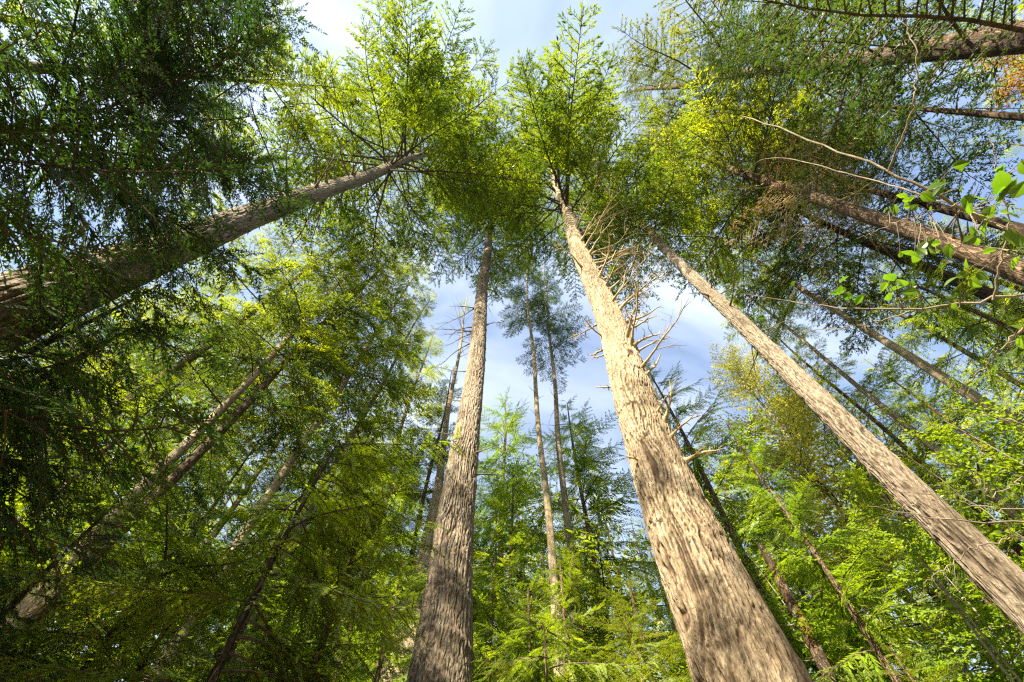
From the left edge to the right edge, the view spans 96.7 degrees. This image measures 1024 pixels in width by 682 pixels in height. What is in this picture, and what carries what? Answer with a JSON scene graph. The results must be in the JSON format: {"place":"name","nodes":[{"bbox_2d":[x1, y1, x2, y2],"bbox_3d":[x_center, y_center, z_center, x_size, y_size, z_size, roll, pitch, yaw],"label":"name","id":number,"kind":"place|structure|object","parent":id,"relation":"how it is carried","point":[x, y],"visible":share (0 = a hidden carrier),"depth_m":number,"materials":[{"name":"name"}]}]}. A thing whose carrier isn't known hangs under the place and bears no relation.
{"place":"outdoors","nodes":[
{"label":"outdoors","id":0,"kind":"place"},
{"bbox_2d":[0,0,1023,680],"label":"sky","id":1,"kind":"structure","parent":0,"point":[514,25],"materials":[{"name":"blue"}]},
{"bbox_2d":[498,589,592,677],"bbox_3d":[1.283,11.385,10.625,5.055,11.630,3.789,-37,-68,17],"label":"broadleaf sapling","id":2,"kind":"object","parent":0,"point":[588,607],"visible":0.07,"depth_m":14.54,"materials":[{"name":"green plant"}]},
{"bbox_2d":[1020,540,1023,565],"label":"broadleaf sapling","id":3,"kind":"object","parent":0,"point":[1022,551],"visible":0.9,"depth_m":5.74,"materials":[{"name":"green plant"}]},
{"bbox_3d":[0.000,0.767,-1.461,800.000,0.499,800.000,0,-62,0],"label":"forest floor","id":4,"kind":"structure","parent":0,"visible":0},
{"bbox_2d":[0,474,153,681],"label":"cedar tree","id":5,"kind":"object","parent":4,"relation":"on","point":[8,608],"visible":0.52,"depth_m":4.54,"materials":[{"name":"green plant"}]},
{"bbox_2d":[0,258,207,559],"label":"cedar tree","id":6,"kind":"object","parent":4,"relation":"on","point":[58,504],"visible":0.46,"depth_m":5.03,"materials":[{"name":"green plant"}]},
{"bbox_2d":[0,362,210,654],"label":"cedar tree","id":7,"kind":"object","parent":4,"relation":"on","point":[5,560],"visible":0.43,"depth_m":7.73,"materials":[{"name":"green plant"}]},
{"bbox_2d":[0,549,249,681],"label":"cedar tree","id":8,"kind":"object","parent":4,"relation":"on","point":[160,650],"visible":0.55,"depth_m":4.06,"materials":[{"name":"green plant"}]},
{"bbox_2d":[0,267,252,616],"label":"conifer tree","id":9,"kind":"object","parent":4,"relation":"on","point":[179,319],"visible":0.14,"depth_m":17.65,"materials":[{"name":"green plant"}]},
{"bbox_2d":[0,249,258,681],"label":"cedar tree","id":10,"kind":"object","parent":4,"relation":"on","point":[16,363],"visible":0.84,"depth_m":3.94,"materials":[{"name":"green plant"}]},
{"bbox_2d":[0,357,271,679],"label":"cedar tree","id":11,"kind":"object","parent":4,"relation":"on","point":[123,565],"visible":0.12,"depth_m":12.57,"materials":[{"name":"green plant"}]},
{"bbox_2d":[10,430,277,681],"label":"cedar tree","id":12,"kind":"object","parent":4,"relation":"on","point":[245,474],"visible":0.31,"depth_m":11.12,"materials":[{"name":"green plant"}]},
{"bbox_2d":[0,435,298,681],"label":"cedar tree","id":13,"kind":"object","parent":4,"relation":"on","point":[173,538],"visible":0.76,"depth_m":4.27,"materials":[{"name":"green plant"}]},
{"bbox_2d":[6,293,299,662],"bbox_3d":[-14.337,3.780,17.506,10.292,31.202,11.887,13,-63,-7],"label":"conifer tree","id":14,"kind":"object","parent":4,"relation":"on","point":[140,434],"visible":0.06,"depth_m":17.70,"materials":[{"name":"green plant"}]},
{"bbox_2d":[0,0,328,155],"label":"cedar tree","id":15,"kind":"object","parent":4,"relation":"on","point":[219,3],"visible":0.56,"depth_m":5.27,"materials":[{"name":"green plant"}]},
{"bbox_2d":[0,335,346,681],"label":"conifer tree","id":16,"kind":"object","parent":4,"relation":"on","point":[246,467],"visible":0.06,"depth_m":20.14,"materials":[{"name":"green plant"}]},
{"bbox_2d":[0,0,357,483],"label":"cedar tree","id":17,"kind":"object","parent":4,"relation":"on","point":[139,204],"visible":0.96,"depth_m":5.09,"materials":[{"name":"green plant"}]},
{"bbox_2d":[0,0,370,216],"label":"conifer tree","id":18,"kind":"object","parent":4,"relation":"on","point":[305,86],"visible":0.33,"depth_m":18.92,"materials":[{"name":"green plant"}]},
{"bbox_2d":[42,448,335,681],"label":"cedar tree","id":19,"kind":"object","parent":4,"relation":"on","point":[217,654],"visible":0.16,"depth_m":12.57,"materials":[{"name":"green plant"}]},
{"bbox_2d":[1,208,379,495],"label":"conifer tree","id":20,"kind":"object","parent":4,"relation":"on","point":[261,241],"visible":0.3,"depth_m":16.75,"materials":[{"name":"green plant"}]},
{"bbox_2d":[0,232,389,659],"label":"conifer tree","id":21,"kind":"object","parent":4,"relation":"on","point":[224,405],"visible":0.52,"depth_m":12.06,"materials":[{"name":"green plant"}]},
{"bbox_2d":[87,576,308,681],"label":"cedar tree","id":22,"kind":"object","parent":4,"relation":"on","point":[241,677],"visible":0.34,"depth_m":5.31,"materials":[{"name":"green plant"}]},
{"bbox_2d":[2,226,417,649],"bbox_3d":[-7.488,-0.038,16.727,6.802,33.156,7.069,0,-62,0],"label":"conifer tree","id":23,"kind":"object","parent":4,"relation":"on","point":[192,458],"visible":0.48,"depth_m":15.66,"materials":[{"name":"green plant"}]},
{"bbox_2d":[0,424,468,681],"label":"cedar tree","id":24,"kind":"object","parent":4,"relation":"on","point":[281,651],"visible":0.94,"depth_m":4.61,"materials":[{"name":"green plant"}]},
{"bbox_2d":[79,491,425,681],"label":"cedar tree","id":25,"kind":"object","parent":4,"relation":"on","point":[292,639],"visible":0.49,"depth_m":4.93,"materials":[{"name":"green plant"}]},
{"bbox_2d":[0,0,553,357],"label":"fir tree","id":26,"kind":"object","parent":4,"relation":"on","point":[420,105],"visible":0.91,"depth_m":20.32,"materials":[{"name":"green plant"}]},
{"bbox_2d":[149,445,421,681],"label":"cedar tree","id":27,"kind":"object","parent":4,"relation":"on","point":[278,603],"visible":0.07,"depth_m":11.29,"materials":[{"name":"green plant"}]},
{"bbox_2d":[158,401,420,681],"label":"cedar tree","id":28,"kind":"object","parent":4,"relation":"on","point":[294,549],"visible":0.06,"depth_m":13.49,"materials":[{"name":"green plant"}]},
{"bbox_2d":[142,254,437,681],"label":"conifer tree","id":29,"kind":"object","parent":4,"relation":"on","point":[280,477],"visible":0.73,"depth_m":16.57,"materials":[{"name":"green plant"}]},
{"bbox_2d":[187,445,433,681],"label":"cedar tree","id":30,"kind":"object","parent":4,"relation":"on","point":[401,503],"visible":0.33,"depth_m":9.60,"materials":[{"name":"green plant"}]},
{"bbox_2d":[189,325,458,678],"bbox_3d":[-5.529,7.134,20.918,8.768,34.175,9.577,25,-65,-13],"label":"conifer tree","id":31,"kind":"object","parent":4,"relation":"on","point":[431,376],"visible":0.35,"depth_m":25.61,"materials":[{"name":"green plant"}]},
{"bbox_2d":[222,295,440,676],"bbox_3d":[-5.995,3.938,17.034,5.955,30.003,5.129,24,-65,-12],"label":"conifer tree","id":32,"kind":"object","parent":4,"relation":"on","point":[315,456],"visible":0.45,"depth_m":17.49,"materials":[{"name":"green plant"}]},
{"bbox_2d":[259,368,501,681],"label":"conifer tree","id":33,"kind":"object","parent":4,"relation":"on","point":[429,472],"visible":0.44,"depth_m":18.66,"materials":[{"name":"green plant"}]},
{"bbox_2d":[335,557,426,681],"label":"cedar tree","id":34,"kind":"object","parent":4,"relation":"on","point":[379,667],"visible":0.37,"depth_m":7.39,"materials":[{"name":"green plant"}]},
{"bbox_2d":[366,294,487,681],"bbox_3d":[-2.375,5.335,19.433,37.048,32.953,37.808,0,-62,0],"label":"conifer tree","id":35,"kind":"object","parent":4,"relation":"on","point":[423,557],"visible":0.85,"depth_m":15.22,"materials":[{"name":"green plant"}]},
{"bbox_2d":[423,418,497,681],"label":"conifer tree","id":36,"kind":"object","parent":4,"relation":"on","point":[481,491],"visible":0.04,"depth_m":30.46,"materials":[{"name":"green plant"}]},
{"bbox_2d":[406,157,553,681],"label":"fir tree","id":37,"kind":"object","parent":4,"relation":"on","point":[446,627],"visible":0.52,"depth_m":7.83,"materials":[{"name":"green plant"}]},
{"bbox_2d":[365,386,627,681],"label":"cedar tree","id":38,"kind":"object","parent":4,"relation":"on","point":[521,470],"visible":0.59,"depth_m":22.63,"materials":[{"name":"green plant"}]},
{"bbox_2d":[472,502,546,681],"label":"cedar tree","id":39,"kind":"object","parent":4,"relation":"on","point":[492,604],"visible":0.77,"depth_m":11.69,"materials":[{"name":"green plant"}]},
{"bbox_2d":[0,0,1023,681],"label":"forest","id":40,"kind":"object","parent":4,"relation":"on","point":[972,368],"visible":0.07,"depth_m":28.12,"materials":[{"name":"green plant"}]},
{"bbox_2d":[497,529,535,663],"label":"conifer tree","id":41,"kind":"object","parent":4,"relation":"on","point":[521,570],"visible":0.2,"depth_m":17.83,"materials":[{"name":"green plant"}]},
{"bbox_2d":[423,465,610,681],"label":"cedar tree","id":42,"kind":"object","parent":4,"relation":"on","point":[525,537],"visible":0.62,"depth_m":17.07,"materials":[{"name":"green plant"}]},
{"bbox_2d":[496,243,565,677],"bbox_3d":[1.114,1.166,23.583,4.295,44.177,4.295,0,-62,0],"label":"conifer tree","id":43,"kind":"object","parent":4,"relation":"on","point":[552,558],"visible":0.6,"depth_m":27.75,"materials":[{"name":"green plant"}]},
{"bbox_2d":[477,567,605,681],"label":"cedar tree","id":44,"kind":"object","parent":4,"relation":"on","point":[551,638],"visible":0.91,"depth_m":5.88,"materials":[{"name":"green plant"}]},
{"bbox_2d":[516,264,591,681],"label":"conifer tree","id":45,"kind":"object","parent":4,"relation":"on","point":[561,473],"visible":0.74,"depth_m":27.18,"materials":[{"name":"green wood"}]},
{"bbox_2d":[488,544,626,681],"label":"cedar tree","id":46,"kind":"object","parent":4,"relation":"on","point":[570,586],"visible":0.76,"depth_m":8.21,"materials":[{"name":"green plant"}]},
{"bbox_2d":[466,623,672,681],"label":"cedar tree","id":47,"kind":"object","parent":4,"relation":"on","point":[512,668],"visible":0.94,"depth_m":5.39,"materials":[{"name":"green plant"}]},
{"bbox_2d":[473,395,690,681],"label":"cedar tree","id":48,"kind":"object","parent":4,"relation":"on","point":[581,465],"visible":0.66,"depth_m":17.16,"materials":[{"name":"green plant"}]},
{"bbox_2d":[561,476,622,678],"bbox_3d":[2.643,11.291,14.732,5.091,19.090,4.922,0,-62,0],"label":"conifer tree","id":49,"kind":"object","parent":4,"relation":"on","point":[587,508],"visible":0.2,"depth_m":19.66,"materials":[{"name":"green plant"}]},
{"bbox_2d":[520,523,664,681],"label":"cedar tree","id":50,"kind":"object","parent":4,"relation":"on","point":[578,601],"visible":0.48,"depth_m":12.69,"materials":[{"name":"green plant"}]},
{"bbox_2d":[439,0,812,681],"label":"fir tree","id":51,"kind":"object","parent":4,"relation":"on","point":[727,626],"visible":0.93,"depth_m":10.71,"materials":[{"name":"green plant"}]},
{"bbox_2d":[586,568,690,681],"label":"conifer tree","id":52,"kind":"object","parent":4,"relation":"on","point":[624,630],"visible":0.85,"depth_m":7.42,"materials":[{"name":"green plant"}]},
{"bbox_2d":[604,597,691,681],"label":"cedar tree","id":53,"kind":"object","parent":4,"relation":"on","point":[638,646],"visible":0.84,"depth_m":6.79,"materials":[{"name":"green plant"}]},
{"bbox_2d":[640,508,717,671],"bbox_3d":[10.344,14.131,22.368,8.268,30.172,8.929,-23,-65,12],"label":"conifer tree","id":54,"kind":"object","parent":4,"relation":"on","point":[663,598],"visible":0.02,"depth_m":23.86,"materials":[{"name":"green plant"}]},
{"bbox_2d":[735,535,844,681],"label":"broadleaf sapling","id":55,"kind":"object","parent":4,"relation":"on","point":[775,606],"visible":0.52,"depth_m":9.15,"materials":[{"name":"green plant"}]},
{"bbox_2d":[568,134,1023,635],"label":"fir tree","id":56,"kind":"object","parent":4,"relation":"on","point":[987,569],"visible":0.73,"depth_m":10.51,"materials":[{"name":"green plant"}]},
{"bbox_2d":[757,542,838,681],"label":"dead snag","id":57,"kind":"object","parent":4,"relation":"on","point":[820,659],"visible":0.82,"depth_m":8.84,"materials":[{"name":"brown wood"}]},
{"bbox_2d":[605,360,1006,681],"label":"cedar tree","id":58,"kind":"object","parent":4,"relation":"on","point":[715,503],"visible":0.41,"depth_m":13.30,"materials":[{"name":"green plant"}]},
{"bbox_2d":[601,0,1023,204],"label":"fir tree","id":59,"kind":"object","parent":4,"relation":"on","point":[662,84],"visible":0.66,"depth_m":17.34,"materials":[{"name":"green plant"}]},
{"bbox_2d":[624,37,1023,304],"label":"fir tree","id":60,"kind":"object","parent":4,"relation":"on","point":[972,254],"visible":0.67,"depth_m":16.10,"materials":[{"name":"green plant"}]},
{"bbox_2d":[678,0,1023,219],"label":"conifer tree","id":61,"kind":"object","parent":4,"relation":"on","point":[985,46],"visible":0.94,"depth_m":8.08,"materials":[{"name":"green plant"}]},
{"bbox_2d":[683,206,1023,437],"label":"conifer tree","id":62,"kind":"object","parent":4,"relation":"on","point":[937,374],"visible":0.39,"depth_m":17.17,"materials":[{"name":"green plant"}]},
{"bbox_2d":[698,340,1022,678],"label":"maple tree","id":63,"kind":"object","parent":4,"relation":"on","point":[793,416],"visible":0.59,"depth_m":18.46,"materials":[{"name":"green plant"}]},
{"bbox_2d":[703,258,1023,528],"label":"conifer tree","id":64,"kind":"object","parent":4,"relation":"on","point":[933,447],"visible":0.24,"depth_m":18.66,"materials":[{"name":"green plant"}]},
{"bbox_2d":[707,0,1023,210],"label":"conifer tree","id":65,"kind":"object","parent":4,"relation":"on","point":[979,116],"visible":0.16,"depth_m":14.49,"materials":[{"name":"green plant"}]},
{"bbox_2d":[710,419,1022,681],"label":"cedar tree","id":66,"kind":"object","parent":4,"relation":"on","point":[829,573],"visible":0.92,"depth_m":9.17,"materials":[{"name":"green plant"}]},
{"bbox_2d":[710,463,1022,681],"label":"cedar tree","id":67,"kind":"object","parent":4,"relation":"on","point":[756,549],"visible":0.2,"depth_m":12.97,"materials":[{"name":"green plant"}]},
{"bbox_2d":[713,99,1023,250],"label":"conifer tree","id":68,"kind":"object","parent":4,"relation":"on","point":[1018,226],"visible":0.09,"depth_m":16.61,"materials":[{"name":"green plant"}]},
{"bbox_2d":[713,110,1023,356],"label":"conifer tree","id":69,"kind":"object","parent":4,"relation":"on","point":[983,292],"visible":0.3,"depth_m":15.54,"materials":[{"name":"green plant"}]},
{"bbox_2d":[737,364,1022,681],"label":"conifer tree","id":70,"kind":"object","parent":4,"relation":"on","point":[936,588],"visible":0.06,"depth_m":21.48,"materials":[{"name":"green plant"}]},
{"bbox_2d":[738,17,1023,395],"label":"hazel shrub","id":71,"kind":"object","parent":4,"relation":"on","point":[1004,183],"visible":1,"depth_m":2.62,"materials":[{"name":"green plant"}]},
{"bbox_2d":[762,319,1023,678],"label":"conifer tree","id":72,"kind":"object","parent":4,"relation":"on","point":[1017,547],"visible":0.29,"depth_m":18.12,"materials":[{"name":"green plant"}]},
{"bbox_2d":[798,260,1023,464],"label":"conifer tree","id":73,"kind":"object","parent":4,"relation":"on","point":[937,364],"visible":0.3,"depth_m":18.62,"materials":[{"name":"green plant"}]},
{"bbox_2d":[862,639,962,681],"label":"conifer tree","id":74,"kind":"object","parent":4,"relation":"on","point":[906,671],"visible":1,"depth_m":4.74,"materials":[{"name":"green plant"}]},
{"bbox_2d":[824,431,1023,680],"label":"cedar tree","id":75,"kind":"object","parent":4,"relation":"on","point":[865,479],"visible":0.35,"depth_m":12.05,"materials":[{"name":"green plant"}]},
{"bbox_2d":[834,471,1023,681],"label":"cedar tree","id":76,"kind":"object","parent":4,"relation":"on","point":[952,604],"visible":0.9,"depth_m":7.26,"materials":[{"name":"green plant"}]},
{"bbox_2d":[853,211,1023,392],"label":"conifer tree","id":77,"kind":"object","parent":4,"relation":"on","point":[984,304],"visible":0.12,"depth_m":14.16,"materials":[{"name":"green plant"}]},
{"bbox_2d":[854,393,1023,618],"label":"bare shrub","id":78,"kind":"object","parent":4,"relation":"on","point":[995,521],"visible":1,"depth_m":3.02,"materials":[{"name":"brown plant"}]},
{"bbox_2d":[865,255,1023,444],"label":"cedar tree","id":79,"kind":"object","parent":4,"relation":"on","point":[1006,328],"visible":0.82,"depth_m":9.93,"materials":[{"name":"green plant"}]},
{"bbox_2d":[872,371,1023,549],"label":"cedar tree","id":80,"kind":"object","parent":4,"relation":"on","point":[932,418],"visible":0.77,"depth_m":10.61,"materials":[{"name":"green plant"}]},
{"bbox_2d":[878,482,1023,681],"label":"broadleaf sapling","id":81,"kind":"object","parent":4,"relation":"on","point":[1017,671],"visible":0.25,"depth_m":7.54,"materials":[{"name":"green plant"}]},
{"bbox_2d":[904,358,1023,497],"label":"broadleaf sapling","id":82,"kind":"object","parent":4,"relation":"on","point":[1000,425],"visible":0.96,"depth_m":8.36,"materials":[{"name":"green plant"}]},
{"bbox_2d":[968,554,1023,681],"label":"broadleaf sapling","id":83,"kind":"object","parent":4,"relation":"on","point":[1007,657],"visible":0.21,"depth_m":7.30,"materials":[{"name":"green plant"}]},
{"bbox_2d":[973,17,1023,110],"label":"maple tree","id":84,"kind":"object","parent":4,"relation":"on","point":[1018,81],"visible":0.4,"depth_m":9.94,"materials":[{"name":"orange plant"}]}
]}

